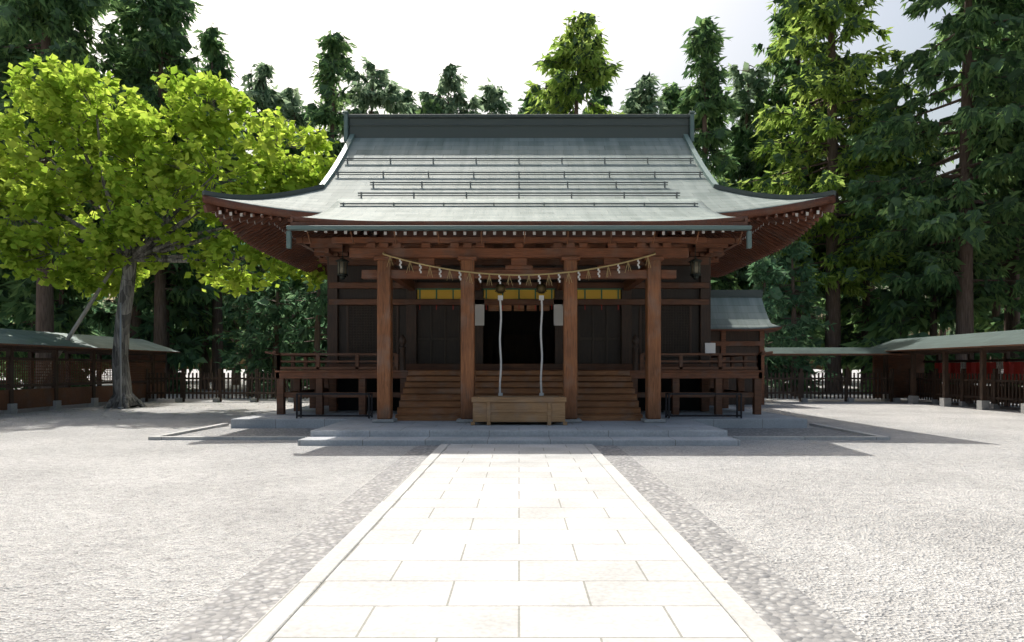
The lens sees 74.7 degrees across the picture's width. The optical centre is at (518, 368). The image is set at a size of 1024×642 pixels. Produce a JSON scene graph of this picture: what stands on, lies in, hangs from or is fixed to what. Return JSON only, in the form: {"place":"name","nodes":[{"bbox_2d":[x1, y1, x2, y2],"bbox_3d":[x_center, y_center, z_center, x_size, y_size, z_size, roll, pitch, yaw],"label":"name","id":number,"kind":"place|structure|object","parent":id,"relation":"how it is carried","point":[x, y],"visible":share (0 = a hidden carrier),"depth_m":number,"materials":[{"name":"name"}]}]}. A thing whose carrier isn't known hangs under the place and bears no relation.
{"place":"outdoors","nodes":[
{"label":"outdoors","id":0,"kind":"place"},
{"bbox_2d":[4,0,1002,368],"label":"sky","id":1,"kind":"structure","parent":0,"point":[500,41],"materials":[{"name":"white"}]},
{"bbox_2d":[237,444,783,641],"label":"paved path","id":2,"kind":"structure","parent":0,"point":[515,543],"depth_m":5.22,"materials":[{"name":"stone"}]},
{"bbox_2d":[0,369,1023,641],"bbox_3d":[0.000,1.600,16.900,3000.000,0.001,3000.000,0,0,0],"label":"ground","id":3,"kind":"structure","parent":0,"point":[114,529],"depth_m":7.78,"materials":[{"name":"grey gravel"}]},
{"bbox_2d":[0,316,27,383],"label":"tree","id":4,"kind":"object","parent":3,"relation":"on","point":[5,363],"visible":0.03,"depth_m":55.71,"materials":[{"name":"green plant"}]},
{"bbox_2d":[0,251,34,389],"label":"tree","id":5,"kind":"object","parent":3,"relation":"on","point":[3,290],"visible":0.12,"depth_m":44.14,"materials":[{"name":"green plant"}]},
{"bbox_2d":[0,1,104,300],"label":"tree","id":6,"kind":"object","parent":3,"relation":"on","point":[33,51],"visible":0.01,"depth_m":46.19,"materials":[{"name":"green plant"}]},
{"bbox_2d":[0,255,106,383],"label":"tree","id":7,"kind":"object","parent":3,"relation":"on","point":[81,305],"visible":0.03,"depth_m":52.57,"materials":[{"name":"green plant"}]},
{"bbox_2d":[0,217,111,387],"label":"tree","id":8,"kind":"object","parent":3,"relation":"on","point":[65,321],"visible":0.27,"depth_m":42.52,"materials":[{"name":"green plant"}]},
{"bbox_2d":[24,268,113,408],"bbox_3d":[-18.247,-1.244,27.041,3.486,5.782,0.342,0,0,-9],"label":"prop pole","id":9,"kind":"object","parent":3,"relation":"on","point":[83,314],"visible":0.5,"depth_m":27.14,"materials":[{"name":"grey wood"}]},
{"bbox_2d":[0,0,173,388],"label":"tree","id":10,"kind":"object","parent":3,"relation":"on","point":[45,24],"visible":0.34,"depth_m":38.15,"materials":[{"name":"green plant"}]},
{"bbox_2d":[71,294,106,368],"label":"tree","id":11,"kind":"object","parent":3,"relation":"on","point":[99,309],"visible":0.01,"depth_m":66.97,"materials":[{"name":"green plant"}]},
{"bbox_2d":[96,296,117,313],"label":"tree","id":12,"kind":"object","parent":3,"relation":"on","point":[108,302],"depth_m":91.45,"materials":[{"name":"green plant"}]},
{"bbox_2d":[80,290,152,354],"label":"tree","id":13,"kind":"object","parent":3,"relation":"on","point":[104,318],"visible":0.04,"depth_m":50.40,"materials":[{"name":"green plant"}]},
{"bbox_2d":[117,303,123,408],"bbox_3d":[-15.750,-0.500,26.500,0.222,4.200,0.222,0,0,-22],"label":"steel post","id":14,"kind":"object","parent":3,"relation":"on","point":[120,407],"visible":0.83,"depth_m":26.47,"materials":[{"name":"grey metal"}]},
{"bbox_2d":[77,0,186,338],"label":"cedar","id":15,"kind":"object","parent":3,"relation":"on","point":[126,31],"visible":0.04,"depth_m":45.45,"materials":[{"name":"green plant"}]},
{"bbox_2d":[93,294,174,336],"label":"tree","id":16,"kind":"object","parent":3,"relation":"on","point":[111,334],"visible":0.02,"depth_m":66.13,"materials":[{"name":"green plant"}]},
{"bbox_2d":[62,0,241,391],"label":"tree","id":17,"kind":"object","parent":3,"relation":"on","point":[162,43],"visible":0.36,"depth_m":43.06,"materials":[{"name":"green plant"}]},
{"bbox_2d":[141,51,188,374],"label":"cedar","id":18,"kind":"object","parent":3,"relation":"on","point":[171,370],"visible":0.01,"depth_m":51.74,"materials":[{"name":"green plant"}]},
{"bbox_2d":[0,53,338,408],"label":"broadleaf tree","id":19,"kind":"object","parent":3,"relation":"on","point":[133,132],"visible":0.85,"depth_m":26.71,"materials":[{"name":"green plant"}]},
{"bbox_2d":[130,222,213,391],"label":"tree","id":20,"kind":"object","parent":3,"relation":"on","point":[185,345],"visible":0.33,"depth_m":45.64,"materials":[{"name":"green plant"}]},
{"bbox_2d":[152,79,251,388],"bbox_3d":[-24.818,-10.564,51.747,9.157,24.330,8.763,0,0,0],"label":"tree","id":21,"kind":"object","parent":3,"relation":"on","point":[204,329],"visible":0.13,"depth_m":51.65,"materials":[{"name":"green plant"}]},
{"bbox_2d":[174,299,244,381],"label":"tree","id":22,"kind":"object","parent":3,"relation":"on","point":[209,348],"visible":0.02,"depth_m":79.19,"materials":[{"name":"green plant"}]},
{"bbox_2d":[182,149,269,384],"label":"tree","id":23,"kind":"object","parent":3,"relation":"on","point":[232,339],"visible":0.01,"depth_m":65.05,"materials":[{"name":"green plant"}]},
{"bbox_2d":[189,22,263,389],"bbox_3d":[-22.195,-11.874,49.830,7.683,26.950,6.424,0,0,-34],"label":"cedar","id":24,"kind":"object","parent":3,"relation":"on","point":[211,46],"visible":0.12,"depth_m":49.83,"materials":[{"name":"green plant"}]},
{"bbox_2d":[207,242,284,395],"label":"tree","id":25,"kind":"object","parent":3,"relation":"on","point":[231,360],"visible":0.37,"depth_m":38.58,"materials":[{"name":"green plant"}]},
{"bbox_2d":[222,61,291,354],"bbox_3d":[-22.453,-11.933,55.709,8.520,27.070,9.330,0,0,0],"label":"cedar","id":26,"kind":"object","parent":3,"relation":"on","point":[262,94],"visible":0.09,"depth_m":55.54,"materials":[{"name":"green plant"}]},
{"bbox_2d":[234,268,314,397],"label":"tree","id":27,"kind":"object","parent":3,"relation":"on","point":[260,341],"visible":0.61,"depth_m":36.94,"materials":[{"name":"green plant"}]},
{"bbox_2d":[241,135,314,387],"bbox_3d":[-18.589,-8.913,54.510,7.388,21.029,8.386,0,0,25],"label":"tree","id":28,"kind":"object","parent":3,"relation":"on","point":[294,150],"visible":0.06,"depth_m":54.24,"materials":[{"name":"green plant"}]},
{"bbox_2d":[254,87,316,296],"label":"cedar","id":29,"kind":"object","parent":3,"relation":"on","point":[296,103],"visible":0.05,"depth_m":58.22,"materials":[{"name":"green plant"}]},
{"bbox_2d":[257,256,326,380],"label":"tree","id":30,"kind":"object","parent":3,"relation":"on","point":[297,284],"visible":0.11,"depth_m":43.97,"materials":[{"name":"green plant"}]},
{"bbox_2d":[273,275,326,389],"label":"tree","id":31,"kind":"object","parent":3,"relation":"on","point":[318,306],"visible":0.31,"depth_m":36.08,"materials":[{"name":"green plant"}]},
{"bbox_2d":[299,280,326,388],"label":"tree","id":32,"kind":"object","parent":3,"relation":"on","point":[312,321],"visible":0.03,"depth_m":40.60,"materials":[{"name":"green plant"}]},
{"bbox_2d":[299,30,357,335],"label":"cedar","id":33,"kind":"object","parent":3,"relation":"on","point":[333,62],"visible":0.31,"depth_m":49.48,"materials":[{"name":"green plant"}]},
{"bbox_2d":[304,56,417,283],"bbox_3d":[-11.953,-11.690,54.341,11.182,26.583,10.647,0,0,-14],"label":"cedar","id":34,"kind":"object","parent":3,"relation":"on","point":[388,97],"visible":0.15,"depth_m":53.34,"materials":[{"name":"green plant"}]},
{"bbox_2d":[399,90,420,113],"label":"tree","id":35,"kind":"object","parent":3,"relation":"on","point":[407,98],"visible":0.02,"depth_m":59.65,"materials":[{"name":"green plant"}]},
{"bbox_2d":[415,99,444,113],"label":"tree","id":36,"kind":"object","parent":3,"relation":"on","point":[430,107],"visible":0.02,"depth_m":52.91,"materials":[{"name":"green plant"}]},
{"bbox_2d":[0,401,891,419],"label":"leaf litter","id":37,"kind":"object","parent":3,"relation":"on","point":[198,414],"visible":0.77,"depth_m":25.53,"materials":[{"name":"brown plant"}]},
{"bbox_2d":[417,63,483,113],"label":"tree","id":38,"kind":"object","parent":3,"relation":"on","point":[449,82],"visible":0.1,"depth_m":53.28,"materials":[{"name":"green plant"}]},
{"bbox_2d":[470,77,513,113],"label":"tree","id":39,"kind":"object","parent":3,"relation":"on","point":[491,102],"visible":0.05,"depth_m":57.50,"materials":[{"name":"green plant"}]},
{"bbox_2d":[156,445,864,641],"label":"pebble strips","id":40,"kind":"object","parent":3,"relation":"on","point":[783,608],"visible":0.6,"depth_m":5.32,"materials":[{"name":"grey gravel"}]},
{"bbox_2d":[0,345,1023,413],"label":"corridors","id":41,"kind":"object","parent":3,"relation":"on","point":[53,397],"visible":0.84,"depth_m":28.22,"materials":[{"name":"brown wood"}]},
{"bbox_2d":[0,328,180,352],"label":"corridor roof","id":42,"kind":"object","parent":41,"relation":"on","point":[14,337],"visible":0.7,"depth_m":26.93,"materials":[{"name":"green metal"}]},
{"bbox_2d":[764,347,923,355],"bbox_3d":[15.100,-0.831,32.400,7.800,0.377,2.000,0,0,0],"label":"corridor roof","id":43,"kind":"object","parent":41,"relation":"on","point":[828,351],"visible":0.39,"depth_m":31.90,"materials":[{"name":"green metal"}]},
{"bbox_2d":[874,329,1023,351],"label":"corridor roof","id":44,"kind":"object","parent":41,"relation":"on","point":[996,339],"visible":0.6,"depth_m":27.69,"materials":[{"name":"green metal"}]},
{"bbox_2d":[231,405,806,445],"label":"stone platform","id":45,"kind":"structure","parent":3,"relation":"on","point":[671,431],"depth_m":14.85,"materials":[{"name":"grey stone"}]},
{"bbox_2d":[332,237,705,290],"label":"porch beams","id":46,"kind":"structure","parent":45,"relation":"on","point":[518,255],"depth_m":16.80,"materials":[{"name":"brown wood"}]},
{"bbox_2d":[475,268,562,395],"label":"bell ropes","id":47,"kind":"object","parent":46,"relation":"attached to","point":[541,288],"visible":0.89,"depth_m":17.34,"materials":[{"name":"white fabric"}]},
{"bbox_2d":[383,252,655,285],"bbox_3d":[-0.002,-2.484,16.701,6.796,0.859,0.085,0,0,0],"label":"sacred rope","id":48,"kind":"object","parent":46,"relation":"attached to","point":[518,275],"visible":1,"depth_m":16.67,"materials":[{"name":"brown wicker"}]},
{"bbox_2d":[296,393,741,418],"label":"racks","id":49,"kind":"object","parent":45,"relation":"on","point":[737,415],"visible":1,"depth_m":18.09,"materials":[{"name":"brown wood"}]},
{"bbox_2d":[372,418,665,422],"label":"column bases","id":50,"kind":"object","parent":45,"relation":"on","point":[460,420],"depth_m":16.64,"materials":[{"name":"stone"}]},
{"bbox_2d":[265,351,772,414],"bbox_3d":[0.000,0.418,24.448,14.908,1.863,10.304,0,0,0],"label":"veranda","id":51,"kind":"object","parent":45,"relation":"on","point":[357,378],"visible":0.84,"depth_m":19.65,"materials":[{"name":"brown wood"}]},
{"bbox_2d":[317,244,720,369],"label":"shrine wall","id":52,"kind":"structure","parent":51,"relation":"on","point":[432,334],"depth_m":21.16,"materials":[{"name":"brown wood"}]},
{"bbox_2d":[296,238,741,262],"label":"brackets","id":53,"kind":"object","parent":52,"relation":"on","point":[327,246],"visible":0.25,"depth_m":20.38,"materials":[{"name":"brown wood"}]},
{"bbox_2d":[336,244,701,279],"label":"hanging lanterns","id":54,"kind":"object","parent":53,"relation":"hanging from","point":[342,268],"visible":0.97,"depth_m":20.16,"materials":[{"name":"brown metal"}]},
{"bbox_2d":[417,288,620,309],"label":"blinds","id":55,"kind":"object","parent":52,"relation":"attached to","point":[518,293],"visible":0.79,"depth_m":21.10,"materials":[{"name":"yellow"}]},
{"bbox_2d":[475,298,562,325],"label":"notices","id":56,"kind":"object","parent":52,"relation":"attached to","point":[558,313],"visible":0.64,"depth_m":21.01,"materials":[{"name":"white paper"}]},
{"bbox_2d":[489,305,548,310],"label":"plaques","id":57,"kind":"object","parent":52,"relation":"attached to","point":[516,307],"visible":0.96,"depth_m":21.15,"materials":[{"name":"brown wood"}]},
{"bbox_2d":[203,204,834,277],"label":"roof eaves","id":58,"kind":"object","parent":52,"relation":"on","point":[731,260],"visible":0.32,"depth_m":21.10,"materials":[{"name":"wood"},{"name":"white paint"}]},
{"bbox_2d":[202,138,835,250],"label":"roof","id":59,"kind":"structure","parent":58,"relation":"on","point":[336,188],"depth_m":21.93,"materials":[{"name":"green metal"}]},
{"bbox_2d":[290,199,747,221],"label":"porch roof","id":60,"kind":"structure","parent":59,"relation":"attached to","point":[336,211],"depth_m":18.01,"materials":[{"name":"grey metal"}]},
{"bbox_2d":[286,225,751,248],"bbox_3d":[0.000,-3.010,15.508,10.640,0.520,0.396,0,0,0],"label":"porch gutter","id":61,"kind":"object","parent":60,"relation":"attached to","point":[524,228],"visible":1,"depth_m":15.32,"materials":[{"name":"grey metal"}]},
{"bbox_2d":[341,111,696,142],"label":"ridge","id":62,"kind":"structure","parent":59,"relation":"on","point":[518,125],"depth_m":24.34,"materials":[{"name":"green metal"}]},
{"bbox_2d":[335,158,702,205],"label":"snow guards","id":63,"kind":"object","parent":59,"relation":"on","point":[519,184],"visible":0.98,"depth_m":20.65,"materials":[{"name":"grey metal"}]},
{"bbox_2d":[290,217,747,224],"bbox_3d":[0.000,-4.055,17.543,10.540,1.710,4.228,0,0,0],"label":"rain gutter","id":64,"kind":"object","parent":59,"relation":"attached to","point":[292,222],"visible":0.29,"depth_m":15.45,"materials":[{"name":"grey metal"}]},
{"bbox_2d":[202,184,835,198],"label":"hip ridges","id":65,"kind":"object","parent":59,"relation":"on","point":[716,186],"visible":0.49,"depth_m":19.18,"materials":[{"name":"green metal"}]},
{"bbox_2d":[319,134,718,186],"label":"gable trim","id":66,"kind":"structure","parent":59,"relation":"attached to","point":[709,177],"depth_m":22.42,"materials":[{"name":"white metal"}]},
{"bbox_2d":[705,343,714,359],"bbox_3d":[5.600,-0.500,19.650,0.300,0.500,0.060,0,0,0],"label":"notice","id":67,"kind":"object","parent":51,"relation":"on","point":[709,347],"visible":1,"depth_m":19.62,"materials":[{"name":"white paper"}]},
{"bbox_2d":[471,396,566,424],"bbox_3d":[0.000,1.015,16.350,2.300,0.670,0.870,0,0,0],"label":"offering box","id":68,"kind":"object","parent":45,"relation":"on","point":[489,410],"visible":1,"depth_m":15.95,"materials":[{"name":"brown wood"}]},
{"bbox_2d":[377,260,660,418],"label":"porch columns","id":69,"kind":"structure","parent":45,"relation":"on","point":[385,345],"depth_m":16.73,"materials":[{"name":"brown wood"}]},
{"bbox_2d":[395,370,642,420],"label":"stairs","id":70,"kind":"structure","parent":45,"relation":"on","point":[438,398],"depth_m":18.48,"materials":[{"name":"brown wood"}]},
{"bbox_2d":[148,423,889,439],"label":"gutter kerbs","id":71,"kind":"structure","parent":3,"relation":"on","point":[216,432],"depth_m":16.16,"materials":[{"name":"stone"}]},
{"bbox_2d":[517,91,545,113],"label":"tree","id":72,"kind":"object","parent":3,"relation":"on","point":[525,104],"visible":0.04,"depth_m":56.44,"materials":[{"name":"green plant"}]},
{"bbox_2d":[524,9,623,113],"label":"cedar","id":73,"kind":"object","parent":3,"relation":"on","point":[580,53],"visible":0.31,"depth_m":46.94,"materials":[{"name":"green plant"}]},
{"bbox_2d":[140,369,1023,408],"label":"picket fences","id":74,"kind":"object","parent":3,"relation":"on","point":[994,380],"visible":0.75,"depth_m":32.28,"materials":[{"name":"brown wood"}]},
{"bbox_2d":[583,82,612,113],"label":"tree","id":75,"kind":"object","parent":3,"relation":"on","point":[603,100],"visible":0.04,"depth_m":55.38,"materials":[{"name":"green plant"}]},
{"bbox_2d":[618,72,668,113],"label":"tree","id":76,"kind":"object","parent":3,"relation":"on","point":[640,100],"visible":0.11,"depth_m":53.37,"materials":[{"name":"green plant"}]},
{"bbox_2d":[658,82,691,113],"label":"tree","id":77,"kind":"object","parent":3,"relation":"on","point":[670,97],"visible":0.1,"depth_m":55.84,"materials":[{"name":"green plant"}]},
{"bbox_2d":[672,15,744,289],"bbox_3d":[12.779,-11.142,45.848,6.716,25.487,5.576,0,0,0],"label":"cedar","id":78,"kind":"object","parent":3,"relation":"on","point":[707,101],"visible":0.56,"depth_m":45.18,"materials":[{"name":"green plant"}]},
{"bbox_2d":[711,124,771,380],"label":"tree","id":79,"kind":"object","parent":3,"relation":"on","point":[740,134],"visible":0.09,"depth_m":52.00,"materials":[{"name":"green plant"}]},
{"bbox_2d":[712,61,794,289],"bbox_3d":[18.031,-11.500,54.309,8.402,26.203,8.276,0,0,0],"label":"cedar","id":80,"kind":"object","parent":3,"relation":"on","point":[751,80],"visible":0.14,"depth_m":53.16,"materials":[{"name":"green plant"}]},
{"bbox_2d":[746,255,809,397],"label":"tree","id":81,"kind":"object","parent":3,"relation":"on","point":[765,270],"visible":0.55,"depth_m":36.44,"materials":[{"name":"green plant"}]},
{"bbox_2d":[767,252,824,391],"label":"tree","id":82,"kind":"object","parent":3,"relation":"on","point":[808,332],"visible":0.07,"depth_m":45.39,"materials":[{"name":"green plant"}]},
{"bbox_2d":[731,0,870,371],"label":"tree","id":83,"kind":"object","parent":3,"relation":"on","point":[773,95],"visible":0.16,"depth_m":52.03,"materials":[{"name":"green plant"}]},
{"bbox_2d":[766,237,836,395],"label":"tree","id":84,"kind":"object","parent":3,"relation":"on","point":[799,296],"visible":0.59,"depth_m":38.66,"materials":[{"name":"green plant"}]},
{"bbox_2d":[787,131,847,356],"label":"tree","id":85,"kind":"object","parent":3,"relation":"on","point":[818,331],"visible":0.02,"depth_m":54.65,"materials":[{"name":"green plant"}]},
{"bbox_2d":[725,0,940,391],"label":"tree","id":86,"kind":"object","parent":3,"relation":"on","point":[833,78],"visible":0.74,"depth_m":44.43,"materials":[{"name":"green plant"}]},
{"bbox_2d":[805,296,860,360],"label":"tree","id":87,"kind":"object","parent":3,"relation":"on","point":[812,314],"depth_m":77.25,"materials":[{"name":"green plant"}]},
{"bbox_2d":[812,193,887,384],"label":"tree","id":88,"kind":"object","parent":3,"relation":"on","point":[848,321],"visible":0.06,"depth_m":64.65,"materials":[{"name":"green plant"}]},
{"bbox_2d":[816,105,909,388],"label":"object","id":89,"kind":"object","parent":3,"relation":"on","point":[848,333],"visible":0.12,"depth_m":52.33,"materials":[{"name":"green plant"}]},
{"bbox_2d":[856,282,886,374],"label":"tree","id":90,"kind":"object","parent":3,"relation":"on","point":[872,289],"depth_m":77.71,"materials":[{"name":"green plant"}]},
{"bbox_2d":[851,129,928,338],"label":"tree","id":91,"kind":"object","parent":3,"relation":"on","point":[874,290],"visible":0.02,"depth_m":63.08,"materials":[{"name":"green plant"}]},
{"bbox_2d":[839,240,941,391],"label":"tree","id":92,"kind":"object","parent":3,"relation":"on","point":[900,308],"visible":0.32,"depth_m":42.53,"materials":[{"name":"green plant"}]},
{"bbox_2d":[842,0,1023,384],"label":"tree","id":93,"kind":"object","parent":3,"relation":"on","point":[908,195],"visible":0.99,"depth_m":39.45,"materials":[{"name":"green plant"}]},
{"bbox_2d":[861,194,1008,383],"bbox_3d":[27.084,-4.639,42.528,7.299,14.265,7.742,0,0,-38],"label":"tree","id":94,"kind":"object","parent":3,"relation":"on","point":[944,311],"visible":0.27,"depth_m":42.09,"materials":[{"name":"green plant"}]},
{"bbox_2d":[937,324,955,334],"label":"tree","id":95,"kind":"object","parent":3,"relation":"on","point":[951,331],"depth_m":87.66,"materials":[{"name":"green plant"}]},
{"bbox_2d":[922,173,1002,335],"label":"tree","id":96,"kind":"object","parent":3,"relation":"on","point":[941,331],"depth_m":78.17,"materials":[{"name":"green plant"}]},
{"bbox_2d":[903,3,1023,386],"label":"tree","id":97,"kind":"object","parent":3,"relation":"on","point":[1011,321],"visible":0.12,"depth_m":44.67,"materials":[{"name":"green plant"}]},
{"bbox_2d":[928,152,1023,385],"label":"tree","id":98,"kind":"object","parent":3,"relation":"on","point":[993,323],"visible":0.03,"depth_m":51.10,"materials":[{"name":"green plant"}]},
{"bbox_2d":[1002,242,1023,386],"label":"tree","id":99,"kind":"object","parent":3,"relation":"on","point":[1019,264],"visible":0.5,"depth_m":41.23,"materials":[{"name":"green plant"}]},
{"bbox_2d":[711,290,764,404],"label":"auxiliary building","id":100,"kind":"structure","parent":0,"point":[739,341],"depth_m":29.60,"materials":[{"name":"brown wood"}]},
{"bbox_2d":[711,297,781,332],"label":"side roof","id":101,"kind":"structure","parent":100,"relation":"on","point":[738,313],"depth_m":29.68,"materials":[{"name":"grey metal"}]}
]}

